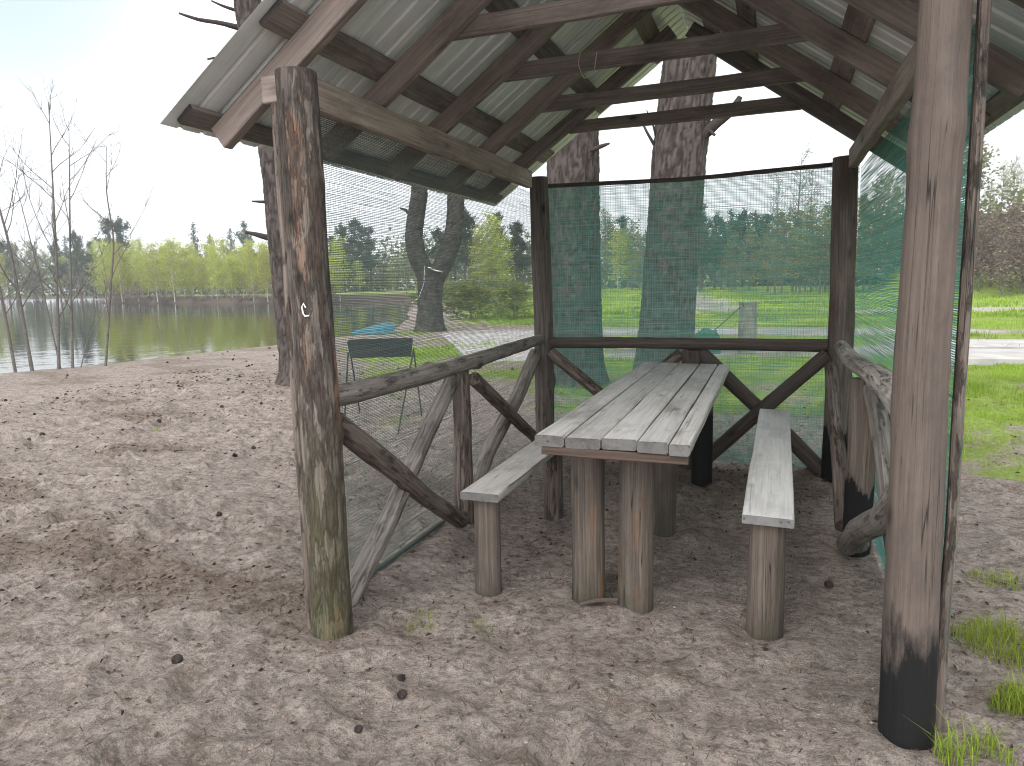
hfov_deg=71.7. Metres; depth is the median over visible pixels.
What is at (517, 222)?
pine tree
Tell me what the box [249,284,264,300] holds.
shrub
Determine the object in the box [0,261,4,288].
birch tree
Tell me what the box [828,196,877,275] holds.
broadleaf tree
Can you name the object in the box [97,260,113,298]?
birch tree
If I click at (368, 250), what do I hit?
pine tree
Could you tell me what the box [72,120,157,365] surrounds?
sapling
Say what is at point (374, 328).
boat
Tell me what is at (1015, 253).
shrub
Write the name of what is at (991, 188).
broadleaf tree
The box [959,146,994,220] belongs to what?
broadleaf tree
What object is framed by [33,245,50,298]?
spruce tree
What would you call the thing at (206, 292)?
shrub
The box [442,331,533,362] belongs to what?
concrete pavement
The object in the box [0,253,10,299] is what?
birch tree
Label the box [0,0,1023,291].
sky
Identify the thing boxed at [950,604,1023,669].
grass tuft
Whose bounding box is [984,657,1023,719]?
grass tuft
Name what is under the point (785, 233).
broadleaf tree
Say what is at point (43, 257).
broadleaf tree
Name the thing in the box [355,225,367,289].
pine tree
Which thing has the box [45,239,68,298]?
tree
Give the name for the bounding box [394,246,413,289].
broadleaf tree
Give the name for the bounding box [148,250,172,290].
birch tree
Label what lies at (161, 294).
shrub
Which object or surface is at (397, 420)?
grass tuft
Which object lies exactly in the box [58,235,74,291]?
spruce tree
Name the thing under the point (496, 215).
pine tree
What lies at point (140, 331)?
lake
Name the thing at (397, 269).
broadleaf tree
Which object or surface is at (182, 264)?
birch tree
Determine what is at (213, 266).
birch tree
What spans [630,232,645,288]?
broadleaf tree
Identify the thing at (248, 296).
shrub
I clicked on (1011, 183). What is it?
broadleaf tree
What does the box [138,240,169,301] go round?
birch tree
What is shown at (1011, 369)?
grass
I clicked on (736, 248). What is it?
pine tree
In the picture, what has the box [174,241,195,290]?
birch tree
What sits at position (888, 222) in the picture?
broadleaf tree
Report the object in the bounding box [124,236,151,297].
birch tree
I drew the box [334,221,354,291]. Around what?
pine tree
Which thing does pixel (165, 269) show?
birch tree
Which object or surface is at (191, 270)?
birch tree
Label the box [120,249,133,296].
birch tree
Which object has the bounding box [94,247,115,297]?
birch tree
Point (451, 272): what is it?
broadleaf tree
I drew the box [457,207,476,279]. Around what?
pine tree
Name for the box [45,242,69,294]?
pine tree
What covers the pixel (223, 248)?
birch tree
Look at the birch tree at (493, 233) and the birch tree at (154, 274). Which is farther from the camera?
the birch tree at (154, 274)
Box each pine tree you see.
[0,238,11,299]
[5,243,23,299]
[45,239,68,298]
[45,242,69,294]
[64,228,90,299]
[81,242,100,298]
[93,216,127,297]
[107,214,140,293]
[179,0,289,386]
[233,220,260,257]
[328,235,337,288]
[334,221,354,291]
[346,217,367,291]
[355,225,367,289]
[356,226,386,289]
[426,227,443,258]
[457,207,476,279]
[462,216,486,272]
[485,211,511,278]
[499,226,530,272]
[506,220,530,272]
[546,117,609,388]
[614,216,629,288]
[632,10,741,369]
[698,215,718,284]
[701,204,717,285]
[706,213,725,288]
[709,219,735,289]
[723,210,745,287]
[724,218,746,288]
[734,207,754,284]
[739,213,766,286]
[756,214,778,285]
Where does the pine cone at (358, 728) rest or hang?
on the ground at (58, 636)
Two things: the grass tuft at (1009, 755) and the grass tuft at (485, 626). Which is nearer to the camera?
the grass tuft at (1009, 755)
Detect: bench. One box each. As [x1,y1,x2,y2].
[460,440,563,596]
[742,409,794,640]
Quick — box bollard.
[738,302,756,353]
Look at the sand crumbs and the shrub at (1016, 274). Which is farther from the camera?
the shrub at (1016, 274)
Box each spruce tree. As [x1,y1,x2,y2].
[22,242,46,298]
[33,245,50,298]
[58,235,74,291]
[188,222,201,292]
[203,233,214,284]
[224,227,234,259]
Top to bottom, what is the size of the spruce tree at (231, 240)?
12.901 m
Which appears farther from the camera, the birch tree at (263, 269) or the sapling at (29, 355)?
the birch tree at (263, 269)
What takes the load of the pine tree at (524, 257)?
on the ground at (58, 636)
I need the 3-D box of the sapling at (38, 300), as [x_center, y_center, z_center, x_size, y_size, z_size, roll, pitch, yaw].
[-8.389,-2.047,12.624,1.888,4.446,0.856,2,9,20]
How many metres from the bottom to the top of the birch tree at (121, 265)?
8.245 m
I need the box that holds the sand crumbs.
[0,392,1022,765]
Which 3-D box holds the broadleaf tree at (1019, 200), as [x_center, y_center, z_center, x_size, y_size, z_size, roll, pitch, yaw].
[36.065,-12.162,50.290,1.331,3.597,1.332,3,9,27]
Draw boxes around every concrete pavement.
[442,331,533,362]
[951,339,1023,348]
[951,348,1023,364]
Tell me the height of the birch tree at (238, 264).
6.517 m
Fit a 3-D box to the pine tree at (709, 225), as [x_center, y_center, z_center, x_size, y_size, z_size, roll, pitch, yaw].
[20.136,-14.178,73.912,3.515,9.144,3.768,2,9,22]
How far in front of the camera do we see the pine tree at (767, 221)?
82.84 m
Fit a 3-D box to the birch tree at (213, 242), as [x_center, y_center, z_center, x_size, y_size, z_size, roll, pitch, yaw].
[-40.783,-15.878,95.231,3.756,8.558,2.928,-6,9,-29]
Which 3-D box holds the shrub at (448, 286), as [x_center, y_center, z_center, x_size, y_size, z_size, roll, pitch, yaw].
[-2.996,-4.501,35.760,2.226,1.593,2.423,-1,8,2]
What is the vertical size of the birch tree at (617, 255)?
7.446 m
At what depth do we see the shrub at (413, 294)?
37.20 m
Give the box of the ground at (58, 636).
[0,212,1023,765]
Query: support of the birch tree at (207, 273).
on the ground at (58, 636)
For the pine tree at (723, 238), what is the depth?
71.59 m
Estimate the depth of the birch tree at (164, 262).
87.56 m
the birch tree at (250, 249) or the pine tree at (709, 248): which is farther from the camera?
the birch tree at (250, 249)
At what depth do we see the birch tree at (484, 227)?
74.43 m
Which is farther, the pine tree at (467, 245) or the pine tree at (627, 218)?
the pine tree at (627, 218)
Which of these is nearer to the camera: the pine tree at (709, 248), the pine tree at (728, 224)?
the pine tree at (709, 248)
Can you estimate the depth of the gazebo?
3.40 m
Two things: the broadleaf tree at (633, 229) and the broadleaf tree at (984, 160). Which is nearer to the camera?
the broadleaf tree at (984, 160)
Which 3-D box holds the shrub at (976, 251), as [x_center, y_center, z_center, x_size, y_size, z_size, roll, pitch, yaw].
[26.680,-7.617,41.641,3.163,4.209,3.476,-8,10,-38]
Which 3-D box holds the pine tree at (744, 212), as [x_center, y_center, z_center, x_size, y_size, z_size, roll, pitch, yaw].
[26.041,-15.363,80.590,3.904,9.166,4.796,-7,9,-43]
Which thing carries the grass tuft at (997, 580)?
on the ground at (58, 636)
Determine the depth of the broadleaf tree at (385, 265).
116.53 m
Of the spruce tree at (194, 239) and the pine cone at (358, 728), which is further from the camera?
the spruce tree at (194, 239)
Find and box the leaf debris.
[0,369,1023,765]
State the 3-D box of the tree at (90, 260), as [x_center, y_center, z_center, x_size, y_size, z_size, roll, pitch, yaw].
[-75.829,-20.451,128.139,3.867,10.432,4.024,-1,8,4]
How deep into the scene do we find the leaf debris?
3.58 m
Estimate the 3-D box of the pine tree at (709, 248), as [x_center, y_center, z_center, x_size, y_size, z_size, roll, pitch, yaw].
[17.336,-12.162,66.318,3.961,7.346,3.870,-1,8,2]
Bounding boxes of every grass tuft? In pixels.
[378,411,420,428]
[406,609,442,631]
[473,617,501,632]
[919,705,1004,765]
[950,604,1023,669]
[963,714,1022,765]
[967,565,1023,590]
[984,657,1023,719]
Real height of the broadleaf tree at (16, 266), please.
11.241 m
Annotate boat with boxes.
[351,323,394,333]
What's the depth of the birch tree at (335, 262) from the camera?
83.95 m
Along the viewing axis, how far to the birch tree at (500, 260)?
70.69 m
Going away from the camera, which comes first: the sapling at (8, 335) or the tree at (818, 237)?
the sapling at (8, 335)
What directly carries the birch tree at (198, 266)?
on the ground at (58, 636)
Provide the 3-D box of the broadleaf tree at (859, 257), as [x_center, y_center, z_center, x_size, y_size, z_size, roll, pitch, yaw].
[26.126,-10.503,50.719,3.908,8.268,4.504,7,11,36]
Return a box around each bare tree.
[767,173,787,257]
[784,143,812,291]
[799,169,822,289]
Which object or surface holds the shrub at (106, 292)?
on the ground at (58, 636)
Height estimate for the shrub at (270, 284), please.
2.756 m
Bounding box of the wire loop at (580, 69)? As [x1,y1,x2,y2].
[578,50,596,77]
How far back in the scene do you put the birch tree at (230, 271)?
83.62 m
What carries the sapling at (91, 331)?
on the ground at (58, 636)
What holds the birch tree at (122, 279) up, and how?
on the ground at (58, 636)
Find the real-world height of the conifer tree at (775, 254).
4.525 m
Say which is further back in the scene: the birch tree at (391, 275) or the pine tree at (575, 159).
the birch tree at (391, 275)
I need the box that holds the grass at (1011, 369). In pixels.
[339,269,1023,470]
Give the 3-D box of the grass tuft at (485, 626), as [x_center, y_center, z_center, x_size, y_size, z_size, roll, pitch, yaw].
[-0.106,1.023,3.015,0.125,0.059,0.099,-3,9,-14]
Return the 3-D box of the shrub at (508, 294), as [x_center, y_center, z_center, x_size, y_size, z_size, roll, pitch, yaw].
[-0.074,-3.170,26.861,2.213,1.553,2.034,0,8,14]
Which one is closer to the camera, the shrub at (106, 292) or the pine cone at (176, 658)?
the pine cone at (176, 658)
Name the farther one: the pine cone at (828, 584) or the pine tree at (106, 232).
the pine tree at (106, 232)
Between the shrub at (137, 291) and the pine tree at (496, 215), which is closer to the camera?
the pine tree at (496, 215)
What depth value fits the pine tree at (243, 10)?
9.94 m
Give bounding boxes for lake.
[0,296,412,373]
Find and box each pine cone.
[171,654,182,663]
[354,725,362,732]
[397,674,405,681]
[397,689,406,698]
[824,580,833,587]
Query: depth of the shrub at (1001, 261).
38.15 m
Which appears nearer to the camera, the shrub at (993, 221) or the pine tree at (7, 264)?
the shrub at (993, 221)
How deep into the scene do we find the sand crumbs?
2.67 m
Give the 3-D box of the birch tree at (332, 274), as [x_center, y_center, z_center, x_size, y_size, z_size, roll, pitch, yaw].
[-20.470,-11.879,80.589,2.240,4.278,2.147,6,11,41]
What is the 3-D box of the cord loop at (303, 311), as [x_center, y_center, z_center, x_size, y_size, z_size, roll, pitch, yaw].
[-0.784,-0.277,2.684,0.034,0.053,0.014,2,9,20]
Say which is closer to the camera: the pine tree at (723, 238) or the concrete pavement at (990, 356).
the concrete pavement at (990, 356)
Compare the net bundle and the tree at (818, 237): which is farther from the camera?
the tree at (818, 237)
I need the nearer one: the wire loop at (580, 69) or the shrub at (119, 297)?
the wire loop at (580, 69)
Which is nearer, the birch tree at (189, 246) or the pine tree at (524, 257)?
the pine tree at (524, 257)
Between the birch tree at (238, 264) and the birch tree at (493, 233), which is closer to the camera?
the birch tree at (493, 233)
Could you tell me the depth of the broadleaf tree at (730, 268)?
65.84 m
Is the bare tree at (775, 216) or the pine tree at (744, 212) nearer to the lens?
the bare tree at (775, 216)
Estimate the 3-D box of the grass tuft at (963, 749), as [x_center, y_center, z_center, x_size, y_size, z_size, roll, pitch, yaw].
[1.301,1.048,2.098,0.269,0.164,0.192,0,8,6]
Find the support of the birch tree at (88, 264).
on the ground at (58, 636)
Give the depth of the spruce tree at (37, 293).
144.10 m
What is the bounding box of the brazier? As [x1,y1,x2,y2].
[344,338,421,433]
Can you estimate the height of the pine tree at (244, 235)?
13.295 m
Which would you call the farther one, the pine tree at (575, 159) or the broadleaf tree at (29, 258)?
the broadleaf tree at (29, 258)
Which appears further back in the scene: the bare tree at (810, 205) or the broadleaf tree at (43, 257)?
the broadleaf tree at (43, 257)
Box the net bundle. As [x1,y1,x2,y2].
[696,329,720,353]
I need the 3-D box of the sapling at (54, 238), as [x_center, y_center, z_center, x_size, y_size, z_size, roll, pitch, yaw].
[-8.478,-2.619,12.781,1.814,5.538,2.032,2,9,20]
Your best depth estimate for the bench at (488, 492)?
3.30 m
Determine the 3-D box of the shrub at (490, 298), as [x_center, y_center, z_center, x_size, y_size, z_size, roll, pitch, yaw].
[-1.612,-4.187,33.860,2.506,1.451,2.836,-6,9,-28]
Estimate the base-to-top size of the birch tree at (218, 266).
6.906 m
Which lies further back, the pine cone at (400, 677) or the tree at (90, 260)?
the tree at (90, 260)
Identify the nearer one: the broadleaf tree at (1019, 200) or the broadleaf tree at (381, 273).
the broadleaf tree at (1019, 200)
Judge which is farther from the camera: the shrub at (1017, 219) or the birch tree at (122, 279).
the birch tree at (122, 279)
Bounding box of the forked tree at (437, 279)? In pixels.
[401,185,464,331]
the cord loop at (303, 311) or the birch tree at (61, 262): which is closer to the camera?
the cord loop at (303, 311)
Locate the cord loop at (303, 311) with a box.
[301,303,308,316]
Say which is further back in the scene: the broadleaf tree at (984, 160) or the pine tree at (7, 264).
the pine tree at (7, 264)
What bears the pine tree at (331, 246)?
on the ground at (58, 636)
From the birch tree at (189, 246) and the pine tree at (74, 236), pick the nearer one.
the birch tree at (189, 246)
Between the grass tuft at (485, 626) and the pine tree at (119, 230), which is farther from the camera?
the pine tree at (119, 230)
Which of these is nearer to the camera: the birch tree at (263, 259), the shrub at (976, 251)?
the shrub at (976, 251)
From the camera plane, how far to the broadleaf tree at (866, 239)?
50.88 m
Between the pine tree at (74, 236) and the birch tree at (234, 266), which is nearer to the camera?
the birch tree at (234, 266)
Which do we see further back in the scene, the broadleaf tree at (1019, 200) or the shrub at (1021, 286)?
the broadleaf tree at (1019, 200)
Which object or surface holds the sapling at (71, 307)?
on the ground at (58, 636)
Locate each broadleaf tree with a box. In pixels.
[1,241,29,290]
[16,240,45,299]
[38,249,60,297]
[65,250,86,297]
[375,248,393,290]
[375,259,394,290]
[389,254,402,290]
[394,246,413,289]
[434,235,457,282]
[600,211,619,289]
[600,216,629,287]
[624,219,644,288]
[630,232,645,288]
[717,232,746,290]
[737,226,761,284]
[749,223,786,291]
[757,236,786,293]
[762,208,805,292]
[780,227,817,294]
[782,210,815,291]
[789,200,829,291]
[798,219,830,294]
[812,200,830,291]
[812,210,860,272]
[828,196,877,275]
[855,177,904,292]
[855,200,884,290]
[866,172,905,286]
[880,176,905,265]
[958,136,1023,253]
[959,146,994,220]
[982,178,999,212]
[994,160,1015,212]
[996,154,1023,230]
[1013,188,1023,211]
[1015,164,1023,196]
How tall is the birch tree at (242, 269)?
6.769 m
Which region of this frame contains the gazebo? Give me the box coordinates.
[160,0,1023,750]
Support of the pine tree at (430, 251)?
on the ground at (58, 636)
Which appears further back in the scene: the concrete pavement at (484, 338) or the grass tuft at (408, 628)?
the concrete pavement at (484, 338)
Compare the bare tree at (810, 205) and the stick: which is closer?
the stick
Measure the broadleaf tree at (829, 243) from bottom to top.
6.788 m
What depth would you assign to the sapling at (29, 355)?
12.45 m
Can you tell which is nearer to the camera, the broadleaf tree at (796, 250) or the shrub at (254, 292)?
the broadleaf tree at (796, 250)
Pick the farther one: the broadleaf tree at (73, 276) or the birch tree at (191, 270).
the broadleaf tree at (73, 276)
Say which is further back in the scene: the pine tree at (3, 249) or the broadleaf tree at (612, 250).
the pine tree at (3, 249)
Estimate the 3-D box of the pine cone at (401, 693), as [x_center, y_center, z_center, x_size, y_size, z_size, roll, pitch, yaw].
[-0.389,1.101,2.505,0.034,0.037,0.034,3,9,29]
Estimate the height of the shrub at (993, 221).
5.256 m
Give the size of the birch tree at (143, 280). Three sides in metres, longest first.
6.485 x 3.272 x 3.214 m
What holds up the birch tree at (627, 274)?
on the ground at (58, 636)
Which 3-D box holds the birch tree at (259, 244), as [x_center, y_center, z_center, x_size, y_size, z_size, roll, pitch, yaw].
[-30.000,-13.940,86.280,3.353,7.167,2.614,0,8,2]
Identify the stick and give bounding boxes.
[579,598,617,604]
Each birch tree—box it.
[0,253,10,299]
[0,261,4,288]
[52,248,66,291]
[83,236,101,297]
[85,238,118,301]
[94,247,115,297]
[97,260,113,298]
[98,258,116,293]
[106,240,129,301]
[108,245,130,297]
[113,261,131,301]
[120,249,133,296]
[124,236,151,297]
[125,249,144,301]
[135,253,159,300]
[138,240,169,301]
[145,252,157,295]
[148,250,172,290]
[153,236,187,301]
[155,242,176,294]
[156,239,182,294]
[171,244,196,296]
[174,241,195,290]
[180,254,199,297]
[181,241,199,296]
[186,247,204,294]
[192,256,209,297]
[198,235,220,294]
[198,256,222,297]
[202,243,225,298]
[207,236,233,296]
[207,243,225,296]
[218,259,241,294]
[221,253,244,297]
[229,249,240,294]
[230,244,252,296]
[233,247,255,294]
[234,239,260,300]
[237,240,258,292]
[252,241,268,296]
[252,248,269,291]
[254,241,271,301]
[328,241,346,295]
[329,234,354,300]
[329,262,337,290]
[352,260,365,288]
[384,263,398,291]
[465,228,493,286]
[468,212,505,285]
[479,218,505,287]
[491,234,517,283]
[600,228,629,289]
[616,240,639,284]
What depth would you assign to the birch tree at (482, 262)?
70.68 m
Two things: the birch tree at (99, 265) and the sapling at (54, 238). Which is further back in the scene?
the birch tree at (99, 265)
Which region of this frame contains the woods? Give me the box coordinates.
[0,188,1023,297]
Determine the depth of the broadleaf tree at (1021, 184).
46.22 m
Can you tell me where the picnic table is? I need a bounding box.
[535,362,729,613]
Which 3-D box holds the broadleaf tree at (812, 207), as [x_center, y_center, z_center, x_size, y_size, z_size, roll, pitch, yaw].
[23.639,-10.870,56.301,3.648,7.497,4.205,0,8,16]
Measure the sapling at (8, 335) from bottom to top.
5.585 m
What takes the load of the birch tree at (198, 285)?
on the ground at (58, 636)
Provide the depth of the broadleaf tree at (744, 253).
67.25 m
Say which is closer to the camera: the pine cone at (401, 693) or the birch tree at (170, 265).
the pine cone at (401, 693)
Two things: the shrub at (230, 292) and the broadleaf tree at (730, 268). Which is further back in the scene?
the shrub at (230, 292)
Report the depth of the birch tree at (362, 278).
110.18 m
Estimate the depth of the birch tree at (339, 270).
76.51 m
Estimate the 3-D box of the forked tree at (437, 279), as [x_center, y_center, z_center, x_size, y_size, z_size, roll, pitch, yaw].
[-1.927,-6.849,20.104,6.452,11.184,5.247,2,9,20]
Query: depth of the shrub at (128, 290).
92.83 m
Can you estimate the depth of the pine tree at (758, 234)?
77.74 m
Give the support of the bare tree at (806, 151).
on the ground at (58, 636)
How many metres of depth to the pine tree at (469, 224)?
81.88 m
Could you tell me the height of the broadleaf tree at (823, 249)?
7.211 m
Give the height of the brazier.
0.915 m
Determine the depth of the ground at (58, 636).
3.12 m
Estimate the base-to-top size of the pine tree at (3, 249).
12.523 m
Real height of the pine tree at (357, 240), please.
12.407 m
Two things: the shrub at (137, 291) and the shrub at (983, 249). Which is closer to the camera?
the shrub at (983, 249)
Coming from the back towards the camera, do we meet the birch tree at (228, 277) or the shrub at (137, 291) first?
the shrub at (137, 291)
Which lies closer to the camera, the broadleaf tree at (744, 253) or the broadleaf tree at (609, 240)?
the broadleaf tree at (744, 253)
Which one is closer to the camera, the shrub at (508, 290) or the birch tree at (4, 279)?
the shrub at (508, 290)
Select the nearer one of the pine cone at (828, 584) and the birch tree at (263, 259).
the pine cone at (828, 584)
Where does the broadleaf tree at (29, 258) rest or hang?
on the ground at (58, 636)
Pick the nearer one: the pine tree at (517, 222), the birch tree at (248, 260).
the pine tree at (517, 222)
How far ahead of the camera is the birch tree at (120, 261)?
102.47 m
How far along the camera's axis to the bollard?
13.13 m
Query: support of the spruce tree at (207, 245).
on the ground at (58, 636)
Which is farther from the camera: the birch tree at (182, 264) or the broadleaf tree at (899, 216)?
the birch tree at (182, 264)
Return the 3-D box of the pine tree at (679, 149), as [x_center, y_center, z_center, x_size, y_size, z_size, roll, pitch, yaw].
[2.864,-6.839,7.677,6.465,14.553,5.943,2,9,20]
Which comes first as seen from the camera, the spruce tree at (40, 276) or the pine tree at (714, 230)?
the pine tree at (714, 230)
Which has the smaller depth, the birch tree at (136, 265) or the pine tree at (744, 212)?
the pine tree at (744, 212)
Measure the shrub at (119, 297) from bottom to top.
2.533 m
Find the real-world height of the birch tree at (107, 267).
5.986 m
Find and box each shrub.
[100,287,115,300]
[111,286,124,299]
[121,287,133,299]
[129,280,142,301]
[158,290,167,300]
[201,288,214,300]
[227,288,236,300]
[244,290,255,300]
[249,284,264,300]
[263,279,272,299]
[404,278,417,305]
[442,279,466,308]
[442,279,499,317]
[448,280,498,305]
[475,277,503,301]
[486,279,533,317]
[492,279,532,305]
[956,196,1023,286]
[956,223,987,282]
[957,197,1023,286]
[957,208,1002,291]
[975,215,1023,296]
[984,220,1023,293]
[1007,201,1023,281]
[1009,243,1023,287]
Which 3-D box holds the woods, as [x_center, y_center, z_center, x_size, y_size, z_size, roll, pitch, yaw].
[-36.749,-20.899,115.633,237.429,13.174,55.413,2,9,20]
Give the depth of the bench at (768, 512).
2.85 m
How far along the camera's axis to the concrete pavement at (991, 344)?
13.38 m
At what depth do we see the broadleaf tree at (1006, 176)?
47.32 m
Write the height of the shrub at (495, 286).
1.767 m
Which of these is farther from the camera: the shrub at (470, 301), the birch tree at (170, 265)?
the birch tree at (170, 265)
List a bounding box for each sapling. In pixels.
[0,77,98,368]
[0,107,56,370]
[0,146,67,368]
[0,178,44,371]
[9,71,126,367]
[69,233,126,367]
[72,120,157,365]
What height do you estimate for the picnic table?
0.984 m
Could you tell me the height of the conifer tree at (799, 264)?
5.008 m

